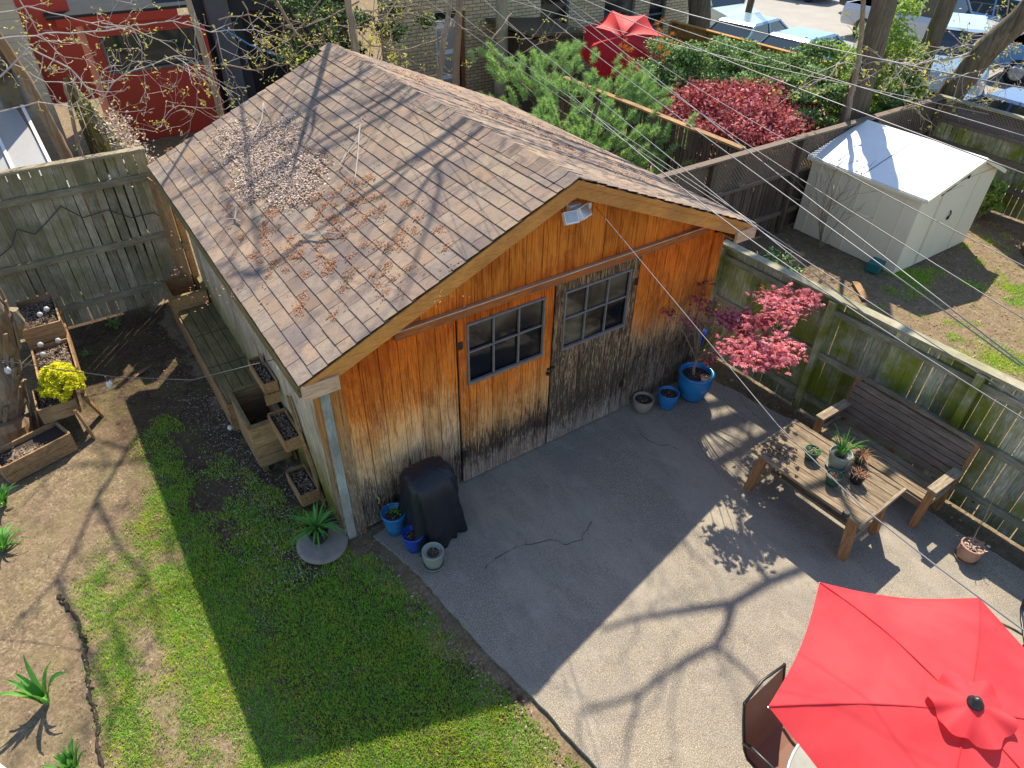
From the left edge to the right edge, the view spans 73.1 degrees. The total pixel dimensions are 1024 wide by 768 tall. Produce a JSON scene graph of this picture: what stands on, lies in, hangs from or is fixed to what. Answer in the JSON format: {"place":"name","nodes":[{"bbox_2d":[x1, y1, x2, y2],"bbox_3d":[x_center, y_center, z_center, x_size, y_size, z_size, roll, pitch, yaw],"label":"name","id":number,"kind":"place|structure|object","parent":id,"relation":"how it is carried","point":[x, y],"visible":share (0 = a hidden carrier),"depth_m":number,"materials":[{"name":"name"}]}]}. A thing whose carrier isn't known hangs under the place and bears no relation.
{"place":"outdoors","nodes":[
{"label":"outdoors","id":0,"kind":"place"},
{"bbox_2d":[0,0,73,179],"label":"beige house","id":1,"kind":"structure","parent":0,"point":[11,95],"depth_m":11.72,"materials":[{"name":"grey paint"}]},
{"bbox_2d":[0,49,29,109],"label":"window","id":2,"kind":"structure","parent":1,"relation":"in","point":[11,96],"depth_m":11.66,"materials":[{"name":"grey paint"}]},
{"bbox_2d":[0,105,83,270],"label":"shed","id":3,"kind":"structure","parent":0,"point":[20,146],"depth_m":11.45,"materials":[{"name":"metal"}]},
{"bbox_2d":[66,171,146,261],"bbox_3d":[-6.975,-2.901,11.970,0.900,1.300,0.540,-22,44,-26],"label":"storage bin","id":4,"kind":"object","parent":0,"point":[129,203],"visible":0.07,"depth_m":11.81,"materials":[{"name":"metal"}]},
{"bbox_2d":[70,413,579,767],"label":"lawn grass","id":5,"kind":"structure","parent":0,"point":[226,616],"depth_m":6.43,"materials":[{"name":"green plant"}]},
{"bbox_2d":[0,0,1023,767],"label":"ground","id":6,"kind":"structure","parent":0,"point":[60,546],"depth_m":7.30,"materials":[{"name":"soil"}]},
{"bbox_2d":[0,288,41,446],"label":"old tree","id":7,"kind":"object","parent":6,"relation":"on","point":[17,420],"visible":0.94,"depth_m":8.21,"materials":[{"name":"brown plant"}]},
{"bbox_2d":[0,655,67,704],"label":"garden plant","id":8,"kind":"object","parent":6,"relation":"on","point":[33,689],"visible":1,"depth_m":5.90,"materials":[{"name":"green plant"}]},
{"bbox_2d":[0,421,77,483],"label":"planter box","id":9,"kind":"object","parent":6,"relation":"on","point":[26,455],"visible":0.99,"depth_m":8.18,"materials":[{"name":"brown wood"}]},
{"bbox_2d":[14,293,103,438],"bbox_3d":[-5.924,-0.212,8.978,0.605,0.932,2.254,-22,44,-26],"label":"plant stand","id":10,"kind":"object","parent":6,"relation":"on","point":[48,331],"visible":0.68,"depth_m":8.92,"materials":[{"name":"brown wood"}]},
{"bbox_2d":[37,360,86,402],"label":"yellow shrub","id":11,"kind":"object","parent":10,"relation":"on","point":[50,381],"visible":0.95,"depth_m":8.33,"materials":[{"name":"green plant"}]},
{"bbox_2d":[41,733,85,767],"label":"garden plant","id":12,"kind":"object","parent":6,"relation":"on","point":[65,759],"visible":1,"depth_m":5.47,"materials":[{"name":"green plant"}]},
{"bbox_2d":[56,594,104,767],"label":"edging","id":13,"kind":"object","parent":6,"relation":"on","point":[87,680],"depth_m":6.24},
{"bbox_2d":[0,146,178,339],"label":"board fence","id":14,"kind":"object","parent":6,"relation":"on","point":[34,198],"visible":0.73,"depth_m":9.85,"materials":[{"name":"grey wood"}]},
{"bbox_2d":[63,74,164,249],"bbox_3d":[-7.480,-4.111,13.030,0.137,1.838,6.404,-24,45,-28],"label":"ivy fence","id":15,"kind":"object","parent":6,"relation":"on","point":[99,140],"visible":0.28,"depth_m":13.59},
{"bbox_2d":[89,100,158,186],"bbox_3d":[-6.475,-3.972,11.601,0.822,0.912,3.143,-22,44,-26],"label":"ivy","id":16,"kind":"object","parent":15,"relation":"on","point":[120,133],"visible":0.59,"depth_m":11.83,"materials":[{"name":"beige plant"}]},
{"bbox_2d":[13,0,224,142],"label":"red shed","id":17,"kind":"structure","parent":6,"relation":"on","point":[156,50],"depth_m":15.64,"materials":[{"name":"paint"}]},
{"bbox_2d":[100,27,202,74],"bbox_3d":[-8.166,-7.638,15.806,2.100,0.755,0.110,-22,44,-26],"label":"window","id":18,"kind":"structure","parent":17,"relation":"in","point":[157,50],"depth_m":15.80,"materials":[{"name":"black glass"}]},
{"bbox_2d":[0,0,294,268],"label":"budding tree","id":19,"kind":"object","parent":6,"relation":"on","point":[45,115],"visible":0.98,"depth_m":9.65,"materials":[{"name":"brown plant"}]},
{"bbox_2d":[147,177,199,290],"bbox_3d":[-4.976,-2.037,10.361,0.136,2.040,0.685,-28,47,-31],"label":"return fence","id":20,"kind":"object","parent":6,"relation":"on","point":[174,240],"visible":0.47,"depth_m":10.12,"materials":[{"name":"brown wood"}]},
{"bbox_2d":[161,274,209,335],"bbox_3d":[-4.852,-1.203,10.411,0.520,0.678,0.610,-22,44,-26],"label":"planter box","id":21,"kind":"object","parent":6,"relation":"on","point":[177,289],"visible":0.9,"depth_m":10.19,"materials":[{"name":"brown wood"}]},
{"bbox_2d":[185,0,223,118],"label":"sapling","id":22,"kind":"object","parent":6,"relation":"on","point":[203,50],"visible":0.41,"depth_m":10.58,"materials":[{"name":"brown plant"}]},
{"bbox_2d":[177,302,255,430],"bbox_3d":[-3.971,-0.313,9.508,0.542,0.452,2.442,-22,44,-26],"label":"storage bench","id":23,"kind":"object","parent":6,"relation":"on","point":[206,320],"visible":0.81,"depth_m":9.33,"materials":[{"name":"brown wood"}]},
{"bbox_2d":[158,389,347,601],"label":"pale litter","id":24,"kind":"object","parent":6,"relation":"on","point":[252,500],"visible":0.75,"depth_m":7.84,"materials":[{"name":"beige plant"}]},
{"bbox_2d":[227,381,292,471],"bbox_3d":[-2.986,0.522,8.258,0.420,0.760,0.790,-22,44,-26],"label":"planter box","id":25,"kind":"object","parent":6,"relation":"on","point":[252,409],"visible":0.86,"depth_m":8.14,"materials":[{"name":"brown wood"}]},
{"bbox_2d":[191,0,349,111],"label":"back porch","id":26,"kind":"object","parent":6,"relation":"on","point":[213,11],"visible":0.29,"depth_m":17.74,"materials":[{"name":"paint"}]},
{"bbox_2d":[241,9,287,92],"bbox_3d":[-6.432,-8.593,18.173,0.900,2.200,0.040,-22,44,-26],"label":"door","id":27,"kind":"structure","parent":26,"relation":"in","point":[278,71],"depth_m":17.98,"materials":[{"name":"grey"}]},
{"bbox_2d":[247,353,325,506],"bbox_3d":[-2.614,0.537,7.859,0.258,1.277,1.541,-22,44,-26],"label":"tiered planter","id":28,"kind":"object","parent":6,"relation":"on","point":[304,485],"visible":0.98,"depth_m":7.73,"materials":[{"name":"brown wood"}]},
{"bbox_2d":[296,523,347,564],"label":"stone slab","id":29,"kind":"structure","parent":6,"relation":"on","point":[333,547],"depth_m":7.29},
{"bbox_2d":[284,495,345,555],"bbox_3d":[-2.081,1.541,7.203,0.705,0.403,0.792,-22,44,-26],"label":"potted lily","id":30,"kind":"object","parent":29,"relation":"on","point":[317,528],"visible":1,"depth_m":7.25,"materials":[{"name":"plant"}]},
{"bbox_2d":[265,0,444,69],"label":"flowering shrub","id":31,"kind":"object","parent":6,"relation":"on","point":[302,58],"visible":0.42,"depth_m":14.36,"materials":[{"name":"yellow plant"}]},
{"bbox_2d":[218,0,595,85],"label":"bare tree","id":32,"kind":"object","parent":6,"relation":"on","point":[457,17],"visible":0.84,"depth_m":12.95,"materials":[{"name":"brown plant"}]},
{"bbox_2d":[436,0,453,79],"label":"sapling","id":33,"kind":"object","parent":6,"relation":"on","point":[443,45],"visible":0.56,"depth_m":12.62,"materials":[{"name":"brown plant"}]},
{"bbox_2d":[147,42,756,539],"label":"garage","id":34,"kind":"structure","parent":6,"relation":"on","point":[553,328],"depth_m":7.29,"materials":[{"name":"brown wood"}]},
{"bbox_2d":[198,112,334,215],"bbox_3d":[-2.998,-2.780,8.363,1.376,0.586,3.266,-22,44,-26],"label":"leaf drift","id":35,"kind":"object","parent":34,"relation":"on","point":[297,175],"visible":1,"depth_m":8.16,"materials":[{"name":"beige plant"}]},
{"bbox_2d":[164,63,679,319],"bbox_3d":[-1.513,-2.881,8.508,5.820,1.356,7.295,-22,44,-26],"label":"fallen blossom","id":36,"kind":"object","parent":34,"relation":"on","point":[341,219],"visible":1,"depth_m":7.08,"materials":[{"name":"brown plant"}]},
{"bbox_2d":[456,286,554,481],"bbox_3d":[-0.034,0.057,7.634,1.239,2.265,0.072,-22,44,-26],"label":"door","id":37,"kind":"structure","parent":34,"relation":"in","point":[503,411],"depth_m":7.54,"materials":[{"name":"orange wood"}]},
{"bbox_2d":[561,201,591,225],"bbox_3d":[0.637,-1.646,6.645,0.397,0.147,0.217,-22,44,-26],"label":"flood light","id":38,"kind":"object","parent":34,"relation":"attached to","point":[576,212],"visible":1,"depth_m":6.59,"materials":[{"name":"white paint"}]},
{"bbox_2d":[546,256,640,442],"bbox_3d":[0.936,-0.349,8.163,1.180,2.265,0.051,-22,44,-26],"label":"door","id":39,"kind":"structure","parent":34,"relation":"in","point":[586,381],"depth_m":8.08,"materials":[{"name":"wood"}]},
{"bbox_2d":[595,206,1023,630],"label":"service cable","id":40,"kind":"object","parent":34,"relation":"attached to","point":[980,598],"visible":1,"depth_m":3.05,"materials":[{"name":"grey metal"}]},
{"bbox_2d":[494,0,507,97],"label":"utility pole","id":41,"kind":"object","parent":6,"relation":"on","point":[501,10],"visible":0.52,"depth_m":17.55,"materials":[{"name":"brown wood"}]},
{"bbox_2d":[377,0,687,94],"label":"brick house","id":42,"kind":"structure","parent":6,"relation":"on","point":[475,77],"depth_m":18.56,"materials":[{"name":"brick"}]},
{"bbox_2d":[435,18,454,83],"bbox_3d":[-1.728,-8.568,18.426,0.720,2.100,0.065,-22,44,-26],"label":"door","id":43,"kind":"structure","parent":42,"relation":"in","point":[448,78],"depth_m":18.21,"materials":[{"name":"white paint"}]},
{"bbox_2d":[540,0,568,37],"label":"window","id":44,"kind":"structure","parent":42,"relation":"in","point":[547,5],"depth_m":19.35,"materials":[{"name":"black glass"}]},
{"bbox_2d":[485,17,583,113],"bbox_3d":[0.667,-8.628,18.642,1.998,2.102,2.100,-22,44,-26],"label":"lean to","id":45,"kind":"object","parent":6,"relation":"on","point":[523,25],"visible":0.48,"depth_m":17.91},
{"bbox_2d":[467,20,713,174],"bbox_3d":[1.423,-5.650,14.130,5.676,3.160,3.614,17,41,18],"label":"pine shrub","id":46,"kind":"object","parent":6,"relation":"on","point":[590,130],"visible":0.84,"depth_m":13.86,"materials":[{"name":"green plant"}]},
{"bbox_2d":[579,10,664,93],"bbox_3d":[2.772,-8.185,17.889,2.123,2.429,1.156,8,39,9],"label":"tilted umbrella","id":47,"kind":"object","parent":6,"relation":"on","point":[607,54],"visible":0.81,"depth_m":17.31,"materials":[{"name":"fabric"}]},
{"bbox_2d":[558,75,745,202],"bbox_3d":[2.485,-4.624,13.914,0.172,1.860,5.100,-22,44,-26],"label":"picket fence","id":48,"kind":"object","parent":6,"relation":"on","point":[689,150],"visible":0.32,"depth_m":12.97,"materials":[{"name":"brown wood"}]},
{"bbox_2d":[630,31,717,130],"bbox_3d":[3.953,-7.185,16.793,2.580,2.309,2.268,-22,44,-26],"label":"green shrub","id":49,"kind":"object","parent":6,"relation":"on","point":[690,62],"visible":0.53,"depth_m":16.17,"materials":[{"name":"green plant"}]},
{"bbox_2d":[688,0,710,28],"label":"tree","id":50,"kind":"object","parent":6,"relation":"on","point":[700,8],"visible":0.18,"depth_m":20.40,"materials":[{"name":"brown plant"}]},
{"bbox_2d":[698,33,754,87],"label":"green shrub","id":51,"kind":"object","parent":6,"relation":"on","point":[721,64],"visible":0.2,"depth_m":16.98,"materials":[{"name":"green plant"}]},
{"bbox_2d":[698,35,789,136],"bbox_3d":[5.322,-6.763,16.235,2.658,2.393,2.310,-22,44,-26],"label":"green shrub","id":52,"kind":"object","parent":6,"relation":"on","point":[732,52],"visible":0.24,"depth_m":15.74,"materials":[{"name":"green plant"}]},
{"bbox_2d":[655,74,836,174],"bbox_3d":[4.559,-5.179,14.437,3.281,2.157,3.488,29,47,30],"label":"red maple","id":53,"kind":"object","parent":6,"relation":"on","point":[749,101],"visible":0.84,"depth_m":13.79,"materials":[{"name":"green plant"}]},
{"bbox_2d":[667,20,833,109],"bbox_3d":[6.038,-8.264,18.564,0.172,1.810,5.301,-23,45,-27],"label":"cedar fence","id":54,"kind":"object","parent":6,"relation":"on","point":[682,35],"visible":0.23,"depth_m":19.02,"materials":[{"name":"brown wood"}]},
{"bbox_2d":[724,125,821,201],"bbox_3d":[5.009,-4.170,13.603,1.057,1.649,2.683,31,48,32],"label":"red maple","id":55,"kind":"object","parent":6,"relation":"on","point":[774,137],"visible":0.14,"depth_m":13.33,"materials":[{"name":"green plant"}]},
{"bbox_2d":[657,96,945,241],"bbox_3d":[5.134,-3.676,12.831,9.068,1.830,0.192,-22,44,-26],"label":"lattice fence","id":56,"kind":"object","parent":6,"relation":"on","point":[782,213],"visible":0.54,"depth_m":12.51,"materials":[{"name":"brown wood"}]},
{"bbox_2d":[763,36,851,137],"bbox_3d":[6.615,-6.412,15.663,2.128,2.607,2.459,9,39,10],"label":"green shrub","id":57,"kind":"object","parent":6,"relation":"on","point":[808,51],"visible":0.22,"depth_m":15.14,"materials":[{"name":"green plant"}]},
{"bbox_2d":[776,62,847,156],"bbox_3d":[6.223,-5.496,14.647,1.841,2.444,1.640,-22,44,-26],"label":"green shrub","id":58,"kind":"object","parent":6,"relation":"on","point":[835,91],"visible":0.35,"depth_m":14.15,"materials":[{"name":"green plant"}]},
{"bbox_2d":[779,157,875,248],"bbox_3d":[5.649,-3.282,12.274,1.453,1.943,1.816,-22,44,-26],"label":"bare shrub","id":59,"kind":"object","parent":6,"relation":"on","point":[821,230],"visible":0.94,"depth_m":12.33,"materials":[{"name":"brown plant"}]},
{"bbox_2d":[841,0,865,133],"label":"young tree","id":60,"kind":"object","parent":6,"relation":"on","point":[858,61],"visible":0.62,"depth_m":12.39,"materials":[{"name":"brown plant"}]},
{"bbox_2d":[699,239,1023,546],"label":"board fence","id":61,"kind":"object","parent":6,"relation":"on","point":[741,271],"visible":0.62,"depth_m":8.21,"materials":[{"name":"grey wood"}]},
{"bbox_2d":[835,0,897,135],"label":"tall tree","id":62,"kind":"object","parent":6,"relation":"on","point":[879,23],"visible":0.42,"depth_m":12.91,"materials":[{"name":"brown plant"}]},
{"bbox_2d":[815,0,939,120],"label":"leafy shrub","id":63,"kind":"object","parent":6,"relation":"on","point":[903,6],"visible":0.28,"depth_m":14.42,"materials":[{"name":"green plant"}]},
{"bbox_2d":[744,0,1023,198],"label":"parking lot","id":64,"kind":"structure","parent":6,"relation":"on","point":[822,15],"depth_m":29.09,"materials":[{"name":"grey asphalt"}]},
{"bbox_2d":[686,0,760,25],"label":"parked van","id":65,"kind":"object","parent":64,"relation":"on","point":[720,9],"visible":0.02,"depth_m":24.66,"materials":[{"name":"white paint"}]},
{"bbox_2d":[709,12,788,41],"bbox_3d":[7.290,-10.875,22.125,4.500,1.450,2.040,-31,49,-33],"label":"parked car","id":66,"kind":"object","parent":64,"relation":"on","point":[760,23],"visible":0.07,"depth_m":21.56,"materials":[{"name":"white paint"}]},
{"bbox_2d":[759,26,854,63],"bbox_3d":[8.357,-9.648,20.630,4.500,1.450,2.040,-27,47,-31],"label":"parked car","id":67,"kind":"object","parent":64,"relation":"on","point":[799,33],"visible":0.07,"depth_m":20.18,"materials":[{"name":"white metal"}]},
{"bbox_2d":[840,0,998,41],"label":"pickup truck","id":68,"kind":"object","parent":64,"relation":"on","point":[921,22],"visible":0.12,"depth_m":24.30,"materials":[{"name":"silver paint"}]},
{"bbox_2d":[923,12,998,95],"bbox_3d":[13.320,-9.894,20.868,2.120,1.700,4.600,18,42,19],"label":"parked car","id":69,"kind":"object","parent":64,"relation":"on","point":[977,23],"visible":0.11,"depth_m":20.01,"materials":[{"name":"white paint"}]},
{"bbox_2d":[936,87,1023,163],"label":"parked car","id":70,"kind":"object","parent":64,"relation":"on","point":[1013,102],"visible":0.11,"depth_m":15.70,"materials":[{"name":"blue paint"}]},
{"bbox_2d":[969,0,1020,21],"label":"parked car","id":71,"kind":"object","parent":64,"relation":"on","point":[980,7],"visible":0.04,"depth_m":24.55,"materials":[{"name":"blue paint"}]},
{"bbox_2d":[990,34,1023,85],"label":"pickup truck","id":72,"kind":"object","parent":64,"relation":"on","point":[1017,57],"visible":0.67,"depth_m":21.34,"materials":[{"name":"blue paint"}]},
{"bbox_2d":[766,0,1023,135],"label":"leaning tree","id":73,"kind":"object","parent":6,"relation":"on","point":[986,50],"visible":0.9,"depth_m":13.70,"materials":[{"name":"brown plant"}]},
{"bbox_2d":[868,73,923,128],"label":"leafy shrub","id":74,"kind":"object","parent":6,"relation":"on","point":[893,103],"visible":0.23,"depth_m":14.20,"materials":[{"name":"green plant"}]},
{"bbox_2d":[793,120,1006,272],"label":"storage shed","id":75,"kind":"structure","parent":6,"relation":"on","point":[946,185],"depth_m":12.16,"materials":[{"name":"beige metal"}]},
{"bbox_2d":[915,174,970,262],"bbox_3d":[7.544,-2.898,12.055,0.825,1.610,0.058,-22,44,-26],"label":"door","id":76,"kind":"structure","parent":75,"relation":"in","point":[949,199],"depth_m":12.07,"materials":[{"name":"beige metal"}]},
{"bbox_2d":[899,0,957,102],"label":"shaded tree","id":77,"kind":"object","parent":6,"relation":"on","point":[940,19],"visible":0.41,"depth_m":14.25,"materials":[{"name":"brown plant"}]},
{"bbox_2d":[924,94,1023,220],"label":"lattice fence","id":78,"kind":"object","parent":6,"relation":"on","point":[980,140],"visible":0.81,"depth_m":13.88,"materials":[{"name":"brown wood"}]},
{"bbox_2d":[976,176,1008,218],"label":"leafy shrub","id":79,"kind":"object","parent":6,"relation":"on","point":[996,193],"visible":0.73,"depth_m":13.53,"materials":[{"name":"green plant"}]},
{"bbox_2d":[445,1,800,253],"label":"power line","id":80,"kind":"object","parent":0,"point":[642,147],"visible":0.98,"depth_m":4.03,"materials":[{"name":"grey metal"}]},
{"bbox_2d":[484,0,866,315],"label":"power line","id":81,"kind":"object","parent":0,"point":[702,183],"visible":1,"depth_m":3.12,"materials":[{"name":"grey metal"}]},
{"bbox_2d":[374,367,1023,767],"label":"patio","id":82,"kind":"structure","parent":0,"point":[628,587],"depth_m":7.17,"materials":[{"name":"concrete"}]},
{"bbox_2d":[380,502,404,536],"bbox_3d":[-1.265,1.451,7.419,0.270,0.363,0.270,-22,44,-26],"label":"plant pot","id":83,"kind":"object","parent":82,"relation":"on","point":[392,518],"visible":0.91,"depth_m":7.36,"materials":[{"name":"blue ceramic"}]},
{"bbox_2d":[421,542,444,571],"bbox_3d":[-0.811,1.788,7.125,0.230,0.222,0.230,-22,44,-26],"label":"plant pot","id":84,"kind":"object","parent":82,"relation":"on","point":[432,556],"visible":1,"depth_m":7.08,"materials":[{"name":"ceramic"}]},
{"bbox_2d":[398,455,467,555],"bbox_3d":[-0.870,1.213,7.265,0.698,0.941,0.641,-22,44,-26],"label":"covered grill","id":85,"kind":"object","parent":82,"relation":"on","point":[430,507],"visible":0.95,"depth_m":7.05,"materials":[{"name":"black fabric"}]},
{"bbox_2d":[658,385,679,409],"bbox_3d":[2.061,0.201,9.149,0.284,0.250,0.284,-22,44,-26],"label":"plant pot","id":86,"kind":"object","parent":82,"relation":"on","point":[668,396],"visible":1,"depth_m":9.08,"materials":[{"name":"blue ceramic"}]},
{"bbox_2d":[678,361,714,402],"bbox_3d":[2.444,0.001,9.272,0.472,0.420,0.472,-22,44,-26],"label":"maple planter","id":87,"kind":"object","parent":82,"relation":"on","point":[696,387],"visible":0.98,"depth_m":9.15,"materials":[{"name":"blue ceramic"}]},
{"bbox_2d":[660,278,825,375],"bbox_3d":[2.615,-0.498,8.563,1.973,1.396,2.513,19,42,20],"label":"japanese maple","id":88,"kind":"object","parent":87,"relation":"in","point":[779,353],"visible":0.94,"depth_m":7.99,"materials":[{"name":"red plant"}]},
{"bbox_2d":[742,663,796,767],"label":"patio chair","id":89,"kind":"object","parent":82,"relation":"on","point":[768,740],"visible":0.52,"depth_m":5.37,"materials":[{"name":"metal"}]},
{"bbox_2d":[786,743,816,767],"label":"patio table","id":90,"kind":"object","parent":82,"relation":"on","point":[799,757],"visible":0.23,"depth_m":5.07,"materials":[{"name":"metal"}]},
{"bbox_2d":[743,419,905,561],"bbox_3d":[3.388,1.179,7.676,0.840,0.690,1.358,-25,46,-29],"label":"garden table","id":91,"kind":"object","parent":82,"relation":"on","point":[803,476],"visible":0.95,"depth_m":7.43,"materials":[{"name":"brown wood"}]},
{"bbox_2d":[825,423,869,472],"bbox_3d":[3.501,0.701,7.314,0.397,0.513,0.322,25,44,26],"label":"plant pot","id":92,"kind":"object","parent":91,"relation":"on","point":[840,457],"visible":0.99,"depth_m":7.35,"materials":[{"name":"ceramic"}]},
{"bbox_2d":[768,582,1023,767],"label":"patio umbrella","id":93,"kind":"object","parent":82,"relation":"on","point":[871,680],"visible":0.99,"depth_m":4.05,"materials":[{"name":"fabric"}]},
{"bbox_2d":[812,373,981,528],"bbox_3d":[4.316,0.748,7.978,0.680,1.007,1.495,-23,45,-27],"label":"garden bench","id":94,"kind":"object","parent":82,"relation":"on","point":[945,456],"visible":0.91,"depth_m":7.88,"materials":[{"name":"brown wood"}]},
{"bbox_2d":[954,493,995,565],"bbox_3d":[4.888,1.525,7.180,0.378,0.751,0.304,-22,44,-26],"label":"plant pot","id":95,"kind":"object","parent":82,"relation":"on","point":[970,551],"visible":1,"depth_m":7.25,"materials":[{"name":"ceramic"}]},
{"bbox_2d":[428,1,1023,402],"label":"power line","id":96,"kind":"object","parent":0,"point":[772,238],"visible":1,"depth_m":3.50,"materials":[{"name":"grey metal"}]},
{"bbox_2d":[511,0,988,114],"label":"power line","id":97,"kind":"object","parent":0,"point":[762,65],"visible":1,"depth_m":4.42,"materials":[{"name":"grey metal"}]},
{"bbox_2d":[527,0,1020,365],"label":"power line","id":98,"kind":"object","parent":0,"point":[813,215],"visible":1,"depth_m":2.62,"materials":[{"name":"grey rubber"}]},
{"bbox_2d":[550,0,1023,319],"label":"power line","id":99,"kind":"object","parent":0,"point":[817,189],"visible":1,"depth_m":3.81,"materials":[{"name":"grey metal"}]},
{"bbox_2d":[561,0,1023,365],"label":"power line","id":100,"kind":"object","parent":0,"point":[998,345],"visible":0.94,"depth_m":3.53,"materials":[{"name":"grey metal"}]},
{"bbox_2d":[567,0,1023,266],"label":"power line","id":101,"kind":"object","parent":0,"point":[817,157],"visible":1,"depth_m":4.46,"materials":[{"name":"grey metal"}]},
{"bbox_2d":[569,93,1023,419],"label":"power line","id":102,"kind":"object","parent":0,"point":[818,286],"visible":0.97,"depth_m":3.58,"materials":[{"name":"grey rubber"}]},
{"bbox_2d":[584,0,1023,173],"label":"power line","id":103,"kind":"object","parent":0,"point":[825,98],"visible":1,"depth_m":3.85,"materials":[{"name":"grey metal"}]},
{"bbox_2d":[601,0,1023,135],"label":"power line","id":104,"kind":"object","parent":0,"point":[826,76],"visible":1,"depth_m":3.86,"materials":[{"name":"grey metal"}]},
{"bbox_2d":[639,0,1023,88],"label":"power line","id":105,"kind":"object","parent":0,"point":[839,50],"visible":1,"depth_m":3.93,"materials":[{"name":"grey metal"}]},
{"bbox_2d":[836,221,1023,376],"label":"yard grass","id":106,"kind":"structure","parent":0,"point":[917,276],"depth_m":11.72,"materials":[{"name":"green plant"}]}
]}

